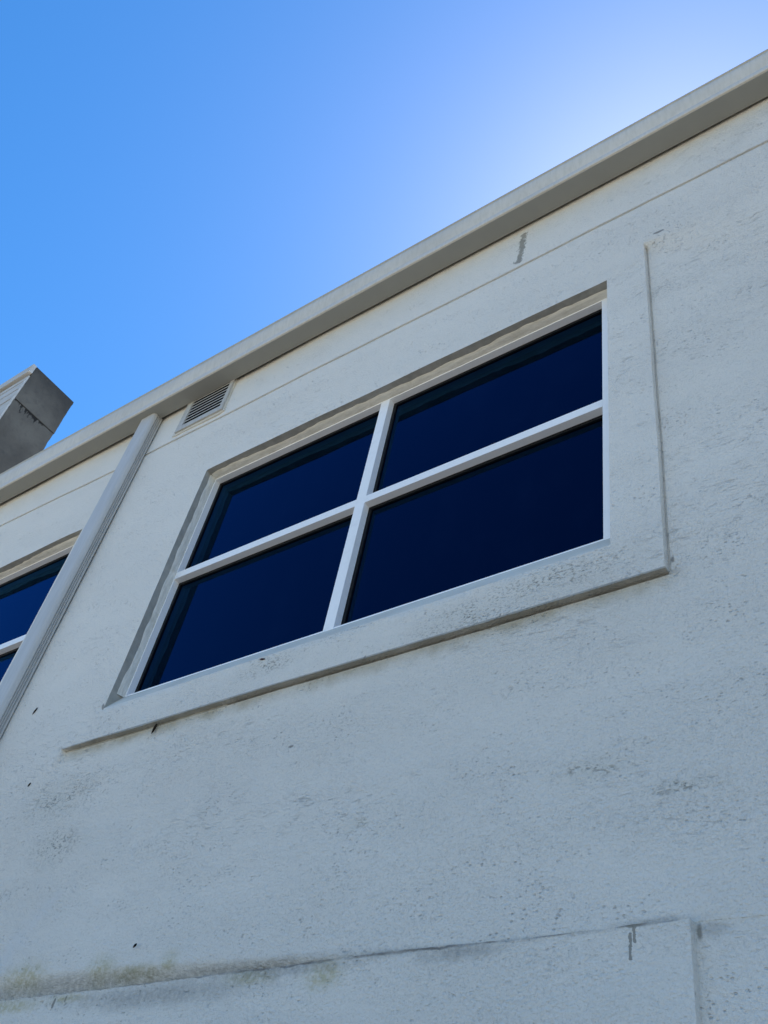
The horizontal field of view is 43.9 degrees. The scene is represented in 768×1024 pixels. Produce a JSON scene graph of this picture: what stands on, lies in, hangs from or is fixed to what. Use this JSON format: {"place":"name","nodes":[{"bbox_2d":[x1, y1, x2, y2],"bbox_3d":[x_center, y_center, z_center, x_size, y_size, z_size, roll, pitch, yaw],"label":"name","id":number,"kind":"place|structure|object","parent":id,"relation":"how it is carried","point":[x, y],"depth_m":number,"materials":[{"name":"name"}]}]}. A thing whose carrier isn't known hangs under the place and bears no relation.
{"place":"outdoors","nodes":[
{"label":"outdoors","id":0,"kind":"place"},
{"bbox_2d":[0,49,767,1023],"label":"building","id":1,"kind":"structure","parent":0,"point":[454,535],"depth_m":3.39,"materials":[{"name":"paint"}]},
{"bbox_2d":[0,364,73,473],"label":"chimney","id":2,"kind":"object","parent":1,"relation":"on","point":[36,404],"depth_m":9.38,"materials":[{"name":"concrete"}]},
{"bbox_2d":[0,535,78,681],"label":"window","id":3,"kind":"structure","parent":1,"relation":"in","point":[24,588],"depth_m":5.93,"materials":[{"name":"blue glass"}]},
{"bbox_2d":[117,289,609,696],"bbox_3d":[-0.091,-0.041,4.191,2.399,1.518,0.091,-21,-54,30],"label":"window","id":4,"kind":"structure","parent":1,"relation":"in","point":[493,460],"depth_m":4.15,"materials":[{"name":"blue glass"}]},
{"bbox_2d":[0,0,767,448],"label":"sky","id":5,"kind":"structure","parent":0,"point":[179,179],"materials":[{"name":"blue"}]}
]}

